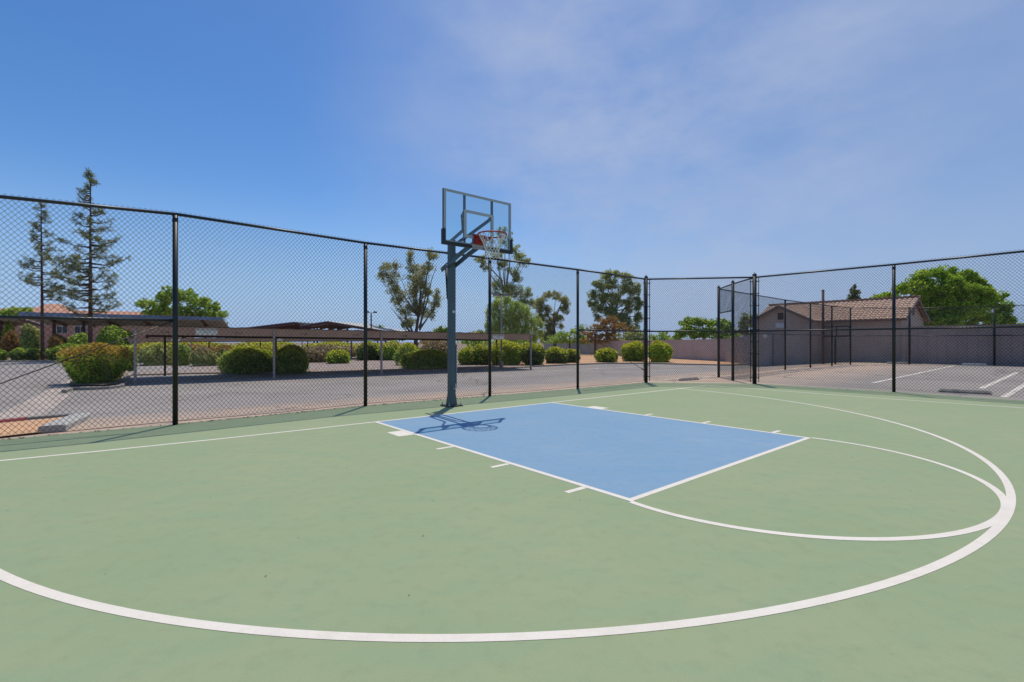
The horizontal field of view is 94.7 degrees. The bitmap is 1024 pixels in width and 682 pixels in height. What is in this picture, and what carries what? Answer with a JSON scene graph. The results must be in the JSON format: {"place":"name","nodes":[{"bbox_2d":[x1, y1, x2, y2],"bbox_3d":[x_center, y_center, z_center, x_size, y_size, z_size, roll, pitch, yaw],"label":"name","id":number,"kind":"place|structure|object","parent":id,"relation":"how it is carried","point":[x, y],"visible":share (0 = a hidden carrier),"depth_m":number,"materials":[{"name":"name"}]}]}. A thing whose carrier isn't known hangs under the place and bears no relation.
{"place":"outdoors","nodes":[
{"label":"outdoors","id":0,"kind":"place"},
{"bbox_2d":[0,417,62,435],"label":"dirt bed","id":1,"kind":"object","parent":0,"point":[18,426],"visible":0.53,"depth_m":7.00,"materials":[{"name":"soil"}]},
{"bbox_2d":[0,380,70,418],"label":"gutter concrete","id":2,"kind":"object","parent":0,"point":[39,402],"visible":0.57,"depth_m":12.73,"materials":[{"name":"concrete"}]},
{"bbox_2d":[69,371,127,384],"bbox_3d":[-19.744,1.640,22.810,2.180,0.001,12.696,0,0,-42],"label":"island bed","id":3,"kind":"object","parent":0,"point":[120,382],"visible":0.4,"depth_m":18.57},
{"bbox_2d":[54,342,133,383],"bbox_3d":[-16.862,0.860,19.207,2.451,1.740,3.056,0,0,-40],"label":"bush","id":4,"kind":"object","parent":3,"relation":"on","point":[111,360],"visible":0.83,"depth_m":18.56,"materials":[{"name":"green plant"}]},
{"bbox_2d":[0,357,356,361],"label":"bed","id":5,"kind":"object","parent":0,"point":[354,358],"visible":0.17,"depth_m":45.10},
{"bbox_2d":[0,349,9,359],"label":"bush","id":6,"kind":"object","parent":5,"relation":"on","point":[2,352],"visible":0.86,"depth_m":42.98,"materials":[{"name":"green plant"}]},
{"bbox_2d":[9,347,24,359],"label":"bush","id":7,"kind":"object","parent":5,"relation":"on","point":[20,354],"visible":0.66,"depth_m":42.82,"materials":[{"name":"green plant"}]},
{"bbox_2d":[24,348,39,359],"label":"bush","id":8,"kind":"object","parent":5,"relation":"on","point":[27,354],"visible":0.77,"depth_m":42.80,"materials":[{"name":"green plant"}]},
{"bbox_2d":[17,202,66,359],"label":"pine tree","id":9,"kind":"object","parent":5,"relation":"on","point":[24,266],"visible":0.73,"depth_m":43.45,"materials":[{"name":"green plant"}]},
{"bbox_2d":[42,347,60,359],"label":"bush","id":10,"kind":"object","parent":5,"relation":"on","point":[50,352],"visible":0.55,"depth_m":42.79,"materials":[{"name":"green plant"}]},
{"bbox_2d":[55,343,85,356],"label":"bush","id":11,"kind":"object","parent":5,"relation":"on","point":[65,345],"visible":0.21,"depth_m":46.02,"materials":[{"name":"green plant"}]},
{"bbox_2d":[36,168,131,350],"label":"pine tree","id":12,"kind":"object","parent":5,"relation":"on","point":[92,181],"visible":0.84,"depth_m":41.74,"materials":[{"name":"green plant"}]},
{"bbox_2d":[123,342,234,357],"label":"bush","id":13,"kind":"object","parent":5,"relation":"on","point":[185,343],"visible":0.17,"depth_m":51.21,"materials":[{"name":"green plant"}]},
{"bbox_2d":[231,342,293,350],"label":"bush","id":14,"kind":"object","parent":5,"relation":"on","point":[267,345],"visible":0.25,"depth_m":50.36,"materials":[{"name":"green plant"}]},
{"bbox_2d":[300,342,358,356],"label":"bush","id":15,"kind":"object","parent":5,"relation":"on","point":[340,347],"visible":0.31,"depth_m":52.96,"materials":[{"name":"green plant"}]},
{"bbox_2d":[354,341,383,360],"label":"bush","id":16,"kind":"object","parent":5,"relation":"on","point":[374,352],"visible":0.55,"depth_m":43.01,"materials":[{"name":"green plant"}]},
{"bbox_2d":[376,340,399,359],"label":"bush","id":17,"kind":"object","parent":5,"relation":"on","point":[385,350],"visible":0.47,"depth_m":42.94,"materials":[{"name":"green plant"}]},
{"bbox_2d":[420,340,446,352],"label":"bush","id":18,"kind":"object","parent":5,"relation":"on","point":[440,347],"visible":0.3,"depth_m":43.28,"materials":[{"name":"green plant"}]},
{"bbox_2d":[8,342,543,357],"bbox_3d":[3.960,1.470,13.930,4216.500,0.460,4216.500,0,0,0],"label":"ground","id":19,"kind":"structure","parent":0,"point":[359,343],"depth_m":486.89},
{"bbox_2d":[0,321,15,346],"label":"bush","id":20,"kind":"object","parent":19,"relation":"on","point":[7,327],"visible":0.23,"depth_m":60.28,"materials":[{"name":"green plant"}]},
{"bbox_2d":[0,329,19,356],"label":"bush","id":21,"kind":"object","parent":19,"relation":"on","point":[9,340],"visible":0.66,"depth_m":52.42,"materials":[{"name":"red plant"}]},
{"bbox_2d":[0,306,33,327],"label":"leafy shrub","id":22,"kind":"object","parent":19,"relation":"on","point":[19,309],"visible":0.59,"depth_m":61.66,"materials":[{"name":"green plant"}]},
{"bbox_2d":[0,319,44,340],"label":"solar canopy","id":23,"kind":"object","parent":19,"relation":"on","point":[2,323],"visible":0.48,"depth_m":60.63,"materials":[{"name":"grey metal"}]},
{"bbox_2d":[18,323,39,349],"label":"bush","id":24,"kind":"object","parent":19,"relation":"on","point":[30,329],"visible":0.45,"depth_m":56.52,"materials":[{"name":"green plant"}]},
{"bbox_2d":[18,334,39,351],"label":"bush","id":25,"kind":"object","parent":19,"relation":"on","point":[27,343],"visible":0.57,"depth_m":52.45,"materials":[{"name":"green plant"}]},
{"bbox_2d":[27,414,70,419],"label":"concrete curb","id":26,"kind":"structure","parent":19,"relation":"on","point":[45,417],"depth_m":9.96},
{"bbox_2d":[47,333,66,348],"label":"bush","id":27,"kind":"object","parent":19,"relation":"on","point":[53,338],"visible":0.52,"depth_m":52.41,"materials":[{"name":"red plant"}]},
{"bbox_2d":[38,413,90,433],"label":"concrete block curb","id":28,"kind":"structure","parent":19,"relation":"on","point":[67,423],"depth_m":6.75,"materials":[{"name":"concrete"}]},
{"bbox_2d":[67,332,87,343],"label":"bush","id":29,"kind":"object","parent":19,"relation":"on","point":[77,340],"visible":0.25,"depth_m":52.62,"materials":[{"name":"green plant"}]},
{"bbox_2d":[0,304,188,350],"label":"apartment building","id":30,"kind":"structure","parent":19,"relation":"on","point":[64,329],"depth_m":76.77,"materials":[{"name":"brick"}]},
{"bbox_2d":[56,326,67,333],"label":"window","id":31,"kind":"structure","parent":30,"relation":"in","point":[64,329],"depth_m":75.65,"materials":[{"name":"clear glass"}]},
{"bbox_2d":[74,326,86,333],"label":"window","id":32,"kind":"structure","parent":30,"relation":"in","point":[77,329],"depth_m":76.51,"materials":[{"name":"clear glass"}]},
{"bbox_2d":[95,324,133,353],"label":"bush","id":33,"kind":"object","parent":19,"relation":"on","point":[102,337],"visible":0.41,"depth_m":54.31,"materials":[{"name":"green plant"}]},
{"bbox_2d":[18,312,228,343],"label":"carport","id":34,"kind":"object","parent":19,"relation":"on","point":[196,320],"visible":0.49,"depth_m":57.85,"materials":[{"name":"red paint"}]},
{"bbox_2d":[134,284,229,337],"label":"broadleaf tree","id":35,"kind":"object","parent":19,"relation":"on","point":[206,312],"visible":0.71,"depth_m":69.46,"materials":[{"name":"green plant"}]},
{"bbox_2d":[247,322,317,342],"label":"gable canopy","id":36,"kind":"object","parent":19,"relation":"on","point":[288,324],"visible":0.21,"depth_m":67.63,"materials":[{"name":"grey metal"}]},
{"bbox_2d":[0,383,631,439],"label":"court edging","id":37,"kind":"object","parent":19,"relation":"on","point":[272,414],"visible":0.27,"depth_m":7.55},
{"bbox_2d":[300,321,404,342],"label":"gable canopy","id":38,"kind":"object","parent":19,"relation":"on","point":[331,324],"visible":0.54,"depth_m":66.16,"materials":[{"name":"brown metal"}]},
{"bbox_2d":[375,246,443,346],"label":"eucalyptus tree","id":39,"kind":"object","parent":19,"relation":"on","point":[414,290],"visible":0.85,"depth_m":74.71,"materials":[{"name":"green plant"}]},
{"bbox_2d":[432,326,444,331],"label":"distant tree","id":40,"kind":"object","parent":19,"relation":"on","point":[439,328],"visible":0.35,"depth_m":71.65,"materials":[{"name":"green plant"}]},
{"bbox_2d":[458,341,491,348],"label":"distant tree","id":41,"kind":"object","parent":19,"relation":"on","point":[475,342],"visible":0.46,"depth_m":61.89,"materials":[{"name":"green plant"}]},
{"bbox_2d":[472,226,538,328],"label":"eucalyptus tree","id":42,"kind":"object","parent":19,"relation":"on","point":[517,256],"visible":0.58,"depth_m":77.76,"materials":[{"name":"green plant"}]},
{"bbox_2d":[484,292,545,343],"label":"willow tree","id":43,"kind":"object","parent":19,"relation":"on","point":[494,328],"visible":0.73,"depth_m":57.51,"materials":[{"name":"green plant"}]},
{"bbox_2d":[491,340,548,345],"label":"distant tree","id":44,"kind":"object","parent":19,"relation":"on","point":[522,341],"visible":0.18,"depth_m":60.92,"materials":[{"name":"green plant"}]},
{"bbox_2d":[532,290,571,346],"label":"eucalyptus tree","id":45,"kind":"object","parent":19,"relation":"on","point":[545,309],"visible":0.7,"depth_m":69.81,"materials":[{"name":"green plant"}]},
{"bbox_2d":[547,324,591,348],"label":"leafy shrub","id":46,"kind":"object","parent":19,"relation":"on","point":[565,337],"visible":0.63,"depth_m":61.74,"materials":[{"name":"green plant"}]},
{"bbox_2d":[544,340,643,355],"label":"block wall","id":47,"kind":"structure","parent":19,"relation":"on","point":[587,347],"depth_m":63.53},
{"bbox_2d":[579,315,635,344],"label":"flowering shrub","id":48,"kind":"object","parent":19,"relation":"on","point":[606,321],"visible":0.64,"depth_m":59.64,"materials":[{"name":"brown plant"}]},
{"bbox_2d":[586,268,643,336],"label":"eucalyptus tree","id":49,"kind":"object","parent":19,"relation":"on","point":[598,308],"visible":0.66,"depth_m":67.55,"materials":[{"name":"green plant"}]},
{"bbox_2d":[613,329,643,340],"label":"leafy shrub","id":50,"kind":"object","parent":19,"relation":"on","point":[633,335],"visible":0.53,"depth_m":57.55,"materials":[{"name":"green plant"}]},
{"bbox_2d":[648,332,673,339],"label":"leafy shrub","id":51,"kind":"object","parent":19,"relation":"on","point":[663,337],"visible":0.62,"depth_m":59.53,"materials":[{"name":"green plant"}]},
{"bbox_2d":[648,339,723,360],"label":"block wall","id":52,"kind":"structure","parent":19,"relation":"on","point":[703,350],"depth_m":43.56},
{"bbox_2d":[672,315,739,339],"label":"broadleaf tree","id":53,"kind":"object","parent":19,"relation":"on","point":[680,335],"visible":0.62,"depth_m":61.35,"materials":[{"name":"green plant"}]},
{"bbox_2d":[738,312,751,335],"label":"broadleaf tree","id":54,"kind":"object","parent":19,"relation":"on","point":[743,323],"visible":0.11,"depth_m":74.45,"materials":[{"name":"green plant"}]},
{"bbox_2d":[724,333,772,365],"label":"block wall","id":55,"kind":"structure","parent":19,"relation":"on","point":[746,341],"depth_m":35.86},
{"bbox_2d":[821,290,824,363],"bbox_3d":[17.945,-0.810,27.200,0.160,4.387,0.152,0,0,0],"label":"metal pole","id":56,"kind":"object","parent":19,"relation":"on","point":[822,321],"visible":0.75,"depth_m":27.14,"materials":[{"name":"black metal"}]},
{"bbox_2d":[747,295,930,365],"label":"service building","id":57,"kind":"structure","parent":19,"relation":"on","point":[855,303],"depth_m":29.86,"materials":[{"name":"paint"}]},
{"bbox_2d":[768,331,782,362],"bbox_3d":[17.270,0.350,30.976,0.050,2.050,1.000,0,0,-39],"label":"door","id":58,"kind":"structure","parent":57,"relation":"in","point":[781,344],"depth_m":30.83,"materials":[{"name":"metal"}]},
{"bbox_2d":[846,283,860,299],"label":"cypress tree","id":59,"kind":"object","parent":19,"relation":"on","point":[855,293],"visible":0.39,"depth_m":89.83,"materials":[{"name":"green plant"}]},
{"bbox_2d":[720,289,1023,375],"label":"chain link fence","id":60,"kind":"object","parent":19,"relation":"on","point":[850,335],"visible":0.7,"depth_m":23.98,"materials":[{"name":"black metal"}]},
{"bbox_2d":[870,263,1023,325],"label":"broadleaf tree","id":61,"kind":"object","parent":19,"relation":"on","point":[946,289],"visible":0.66,"depth_m":35.36,"materials":[{"name":"green plant"}]},
{"bbox_2d":[905,324,1023,365],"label":"block wall","id":62,"kind":"structure","parent":19,"relation":"on","point":[953,344],"depth_m":25.45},
{"bbox_2d":[128,360,528,373],"bbox_3d":[-10.563,1.680,33.236,24.127,0.001,18.915,0,0,0],"label":"stone bed","id":63,"kind":"object","parent":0,"point":[313,364],"visible":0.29,"depth_m":30.88,"materials":[{"name":"stone"}]},
{"bbox_2d":[189,346,217,365],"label":"bush","id":64,"kind":"object","parent":63,"relation":"on","point":[199,362],"visible":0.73,"depth_m":32.59,"materials":[{"name":"green plant"}]},
{"bbox_2d":[212,345,232,363],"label":"bush","id":65,"kind":"object","parent":63,"relation":"on","point":[218,351],"visible":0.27,"depth_m":33.83,"materials":[{"name":"green plant"}]},
{"bbox_2d":[216,345,272,374],"bbox_3d":[-14.383,0.963,26.035,3.430,1.534,3.531,0,0,-32],"label":"bush","id":66,"kind":"object","parent":63,"relation":"on","point":[225,357],"visible":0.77,"depth_m":24.95,"materials":[{"name":"green plant"}]},
{"bbox_2d":[270,344,309,373],"bbox_3d":[-12.139,0.922,25.909,2.133,1.616,3.120,0,0,-37],"label":"bush","id":67,"kind":"object","parent":63,"relation":"on","point":[290,360],"visible":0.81,"depth_m":24.97,"materials":[{"name":"green plant"}]},
{"bbox_2d":[303,345,336,361],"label":"bush","id":68,"kind":"object","parent":63,"relation":"on","point":[317,352],"visible":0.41,"depth_m":38.70,"materials":[{"name":"green plant"}]},
{"bbox_2d":[324,349,350,363],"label":"bush","id":69,"kind":"object","parent":63,"relation":"on","point":[332,357],"visible":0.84,"depth_m":36.45,"materials":[{"name":"green plant"}]},
{"bbox_2d":[393,342,420,364],"bbox_3d":[-7.476,0.863,34.520,2.322,1.747,2.165,0,0,0],"label":"bush","id":70,"kind":"object","parent":63,"relation":"on","point":[412,346],"visible":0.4,"depth_m":33.98,"materials":[{"name":"green plant"}]},
{"bbox_2d":[398,349,446,368],"bbox_3d":[-5.474,1.093,30.713,3.791,1.317,2.924,0,0,-16],"label":"bush","id":71,"kind":"object","parent":63,"relation":"on","point":[429,360],"visible":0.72,"depth_m":29.68,"materials":[{"name":"green plant"}]},
{"bbox_2d":[457,346,474,364],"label":"bush","id":72,"kind":"object","parent":63,"relation":"on","point":[469,361],"visible":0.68,"depth_m":34.34,"materials":[{"name":"green plant"}]},
{"bbox_2d":[473,343,487,364],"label":"bush","id":73,"kind":"object","parent":63,"relation":"on","point":[477,356],"visible":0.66,"depth_m":34.35,"materials":[{"name":"green plant"}]},
{"bbox_2d":[493,293,509,366],"bbox_3d":[-0.720,-0.738,31.839,1.109,5.076,0.367,0,0,-16],"label":"street lamp","id":74,"kind":"object","parent":63,"relation":"on","point":[505,295],"visible":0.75,"depth_m":31.79,"materials":[{"name":"metal"}]},
{"bbox_2d":[0,382,1023,681],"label":"court","id":75,"kind":"object","parent":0,"point":[360,526],"visible":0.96,"depth_m":2.71,"materials":[{"name":"paint"}]},
{"bbox_2d":[0,194,647,436],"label":"chain link fence","id":76,"kind":"object","parent":75,"relation":"on","point":[174,321],"visible":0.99,"depth_m":7.55,"materials":[{"name":"black metal"}]},
{"bbox_2d":[440,188,512,406],"bbox_3d":[-0.673,-0.651,8.304,1.370,3.698,1.537,0,0,0],"label":"basketball hoop","id":77,"kind":"object","parent":75,"relation":"on","point":[478,242],"visible":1,"depth_m":8.50,"materials":[{"name":"metal"}]},
{"bbox_2d":[0,385,1018,641],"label":"court lines","id":78,"kind":"object","parent":75,"relation":"on","point":[998,521],"visible":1,"depth_m":2.25,"materials":[{"name":"paint"}]},
{"bbox_2d":[375,403,809,501],"bbox_3d":[0.840,1.199,6.473,3.699,0.001,4.627,0,0,-40],"label":"key paint","id":79,"kind":"object","parent":75,"relation":"on","point":[628,455],"visible":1,"depth_m":5.67,"materials":[{"name":"paint"}]},
{"bbox_2d":[648,249,1023,397],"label":"chain link fence","id":80,"kind":"object","parent":75,"relation":"on","point":[754,330],"visible":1,"depth_m":11.87,"materials":[{"name":"black metal"}]},
{"bbox_2d":[0,353,1023,438],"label":"parking asphalt","id":81,"kind":"structure","parent":0,"point":[859,372],"depth_m":16.35,"materials":[{"name":"asphalt"}]},
{"bbox_2d":[0,417,26,422],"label":"red curb","id":82,"kind":"structure","parent":81,"relation":"on","point":[15,419],"depth_m":9.11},
{"bbox_2d":[0,360,58,361],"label":"concrete curb","id":83,"kind":"structure","parent":81,"relation":"on","point":[31,361],"depth_m":40.13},
{"bbox_2d":[61,373,130,392],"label":"concrete curb","id":84,"kind":"structure","parent":81,"relation":"on","point":[126,381],"depth_m":16.79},
{"bbox_2d":[112,345,137,370],"bbox_3d":[-22.488,0.941,27.387,1.252,1.577,1.664,0,0,-41],"label":"bush","id":85,"kind":"object","parent":81,"relation":"on","point":[130,363],"visible":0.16,"depth_m":27.25,"materials":[{"name":"green plant"}]},
{"bbox_2d":[138,341,171,365],"bbox_3d":[-26.057,0.839,34.675,2.448,1.804,3.095,0,0,-34],"label":"bush","id":86,"kind":"object","parent":81,"relation":"on","point":[149,355],"visible":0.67,"depth_m":33.84,"materials":[{"name":"green plant"}]},
{"bbox_2d":[171,343,190,365],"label":"bush","id":87,"kind":"object","parent":81,"relation":"on","point":[180,350],"visible":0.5,"depth_m":33.68,"materials":[{"name":"green plant"}]},
{"bbox_2d":[127,338,392,358],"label":"carport","id":88,"kind":"object","parent":81,"relation":"on","point":[208,340],"visible":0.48,"depth_m":41.80,"materials":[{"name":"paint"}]},
{"bbox_2d":[123,366,529,375],"bbox_3d":[-9.093,1.735,26.761,22.386,0.230,1.848,0,0,-20],"label":"stone edging","id":89,"kind":"object","parent":81,"relation":"on","point":[332,371],"visible":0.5,"depth_m":25.99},
{"bbox_2d":[126,325,535,384],"bbox_3d":[-8.205,0.561,26.233,20.091,2.478,5.415,0,0,-32],"label":"carport","id":90,"kind":"object","parent":81,"relation":"on","point":[216,332],"visible":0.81,"depth_m":23.27,"materials":[{"name":"paint"}]},
{"bbox_2d":[367,311,376,329],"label":"street lamp","id":91,"kind":"object","parent":81,"relation":"on","point":[371,318],"visible":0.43,"depth_m":61.94,"materials":[{"name":"metal"}]},
{"bbox_2d":[534,362,748,366],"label":"concrete curb","id":92,"kind":"structure","parent":81,"relation":"on","point":[632,363],"depth_m":34.85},
{"bbox_2d":[678,377,698,380],"bbox_3d":[5.717,1.196,15.229,0.910,0.080,0.140,0,0,-34],"label":"wheel stop","id":93,"kind":"object","parent":81,"relation":"on","point":[691,378],"visible":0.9,"depth_m":15.13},
{"bbox_2d":[717,278,751,380],"bbox_3d":[7.067,-0.367,15.043,0.136,3.235,3.034,0,0,6],"label":"gate fence","id":94,"kind":"object","parent":81,"relation":"on","point":[732,326],"visible":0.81,"depth_m":15.01,"materials":[{"name":"black metal"}]},
{"bbox_2d":[778,364,875,372],"bbox_3d":[15.680,1.231,22.611,12.766,0.001,0.125,0,0,-37],"label":"parking line","id":95,"kind":"object","parent":81,"relation":"on","point":[825,368],"visible":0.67,"depth_m":21.78,"materials":[{"name":"paint"}]},
{"bbox_2d":[823,326,849,362],"bbox_3d":[18.128,0.231,26.308,0.112,2.233,1.546,0,0,-19],"label":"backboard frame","id":96,"kind":"object","parent":81,"relation":"on","point":[835,338],"visible":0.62,"depth_m":26.36,"materials":[{"name":"black metal"}]},
{"bbox_2d":[871,365,955,382],"bbox_3d":[17.008,1.231,19.407,16.298,0.001,0.125,0,0,-40],"label":"parking line","id":97,"kind":"object","parent":81,"relation":"on","point":[909,375],"visible":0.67,"depth_m":17.25,"materials":[{"name":"paint"}]},
{"bbox_2d":[938,388,991,394],"bbox_3d":[10.896,1.194,11.356,0.935,0.085,0.160,0,0,41],"label":"wheel stop","id":98,"kind":"object","parent":81,"relation":"on","point":[963,391],"visible":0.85,"depth_m":11.30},
{"bbox_2d":[962,363,986,365],"bbox_3d":[24.095,1.176,24.582,0.937,0.120,0.150,0,0,45],"label":"wheel stop","id":99,"kind":"object","parent":81,"relation":"on","point":[977,364],"visible":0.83,"depth_m":24.49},
{"bbox_2d":[980,372,1018,388],"bbox_3d":[16.396,1.231,15.743,10.348,0.001,0.125,0,0,-39],"label":"parking line","id":100,"kind":"object","parent":81,"relation":"on","point":[994,382],"visible":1,"depth_m":14.64,"materials":[{"name":"paint"}]},
{"bbox_2d":[1001,383,1023,397],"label":"parking line","id":101,"kind":"object","parent":81,"relation":"on","point":[1016,389],"visible":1,"depth_m":11.69,"materials":[{"name":"paint"}]},
{"bbox_2d":[0,0,1023,341],"label":"sky","id":102,"kind":"structure","parent":0,"point":[640,138],"materials":[{"name":"blue"}]},
{"bbox_2d":[491,354,739,365],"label":"planting bed","id":103,"kind":"object","parent":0,"point":[584,357],"visible":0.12,"depth_m":40.08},
{"bbox_2d":[491,340,524,364],"bbox_3d":[-0.329,0.762,34.709,2.920,1.961,3.006,0,0,0],"label":"bush","id":104,"kind":"object","parent":103,"relation":"on","point":[493,348],"visible":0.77,"depth_m":33.88,"materials":[{"name":"green plant"}]},
{"bbox_2d":[520,342,545,364],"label":"bush","id":105,"kind":"object","parent":103,"relation":"on","point":[538,358],"visible":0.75,"depth_m":33.83,"materials":[{"name":"green plant"}]},
{"bbox_2d":[545,346,569,363],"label":"bush","id":106,"kind":"object","parent":103,"relation":"on","point":[554,356],"visible":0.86,"depth_m":36.37,"materials":[{"name":"green plant"}]},
{"bbox_2d":[567,349,580,362],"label":"bush","id":107,"kind":"object","parent":103,"relation":"on","point":[572,355],"visible":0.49,"depth_m":37.74,"materials":[{"name":"green plant"}]},
{"bbox_2d":[594,347,618,361],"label":"bush","id":108,"kind":"object","parent":103,"relation":"on","point":[601,355],"visible":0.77,"depth_m":38.52,"materials":[{"name":"green plant"}]},
{"bbox_2d":[619,340,643,361],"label":"bush","id":109,"kind":"object","parent":103,"relation":"on","point":[639,344],"visible":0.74,"depth_m":40.23,"materials":[{"name":"green plant"}]},
{"bbox_2d":[648,340,673,361],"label":"bush","id":110,"kind":"object","parent":103,"relation":"on","point":[664,354],"visible":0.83,"depth_m":38.61,"materials":[{"name":"green plant"}]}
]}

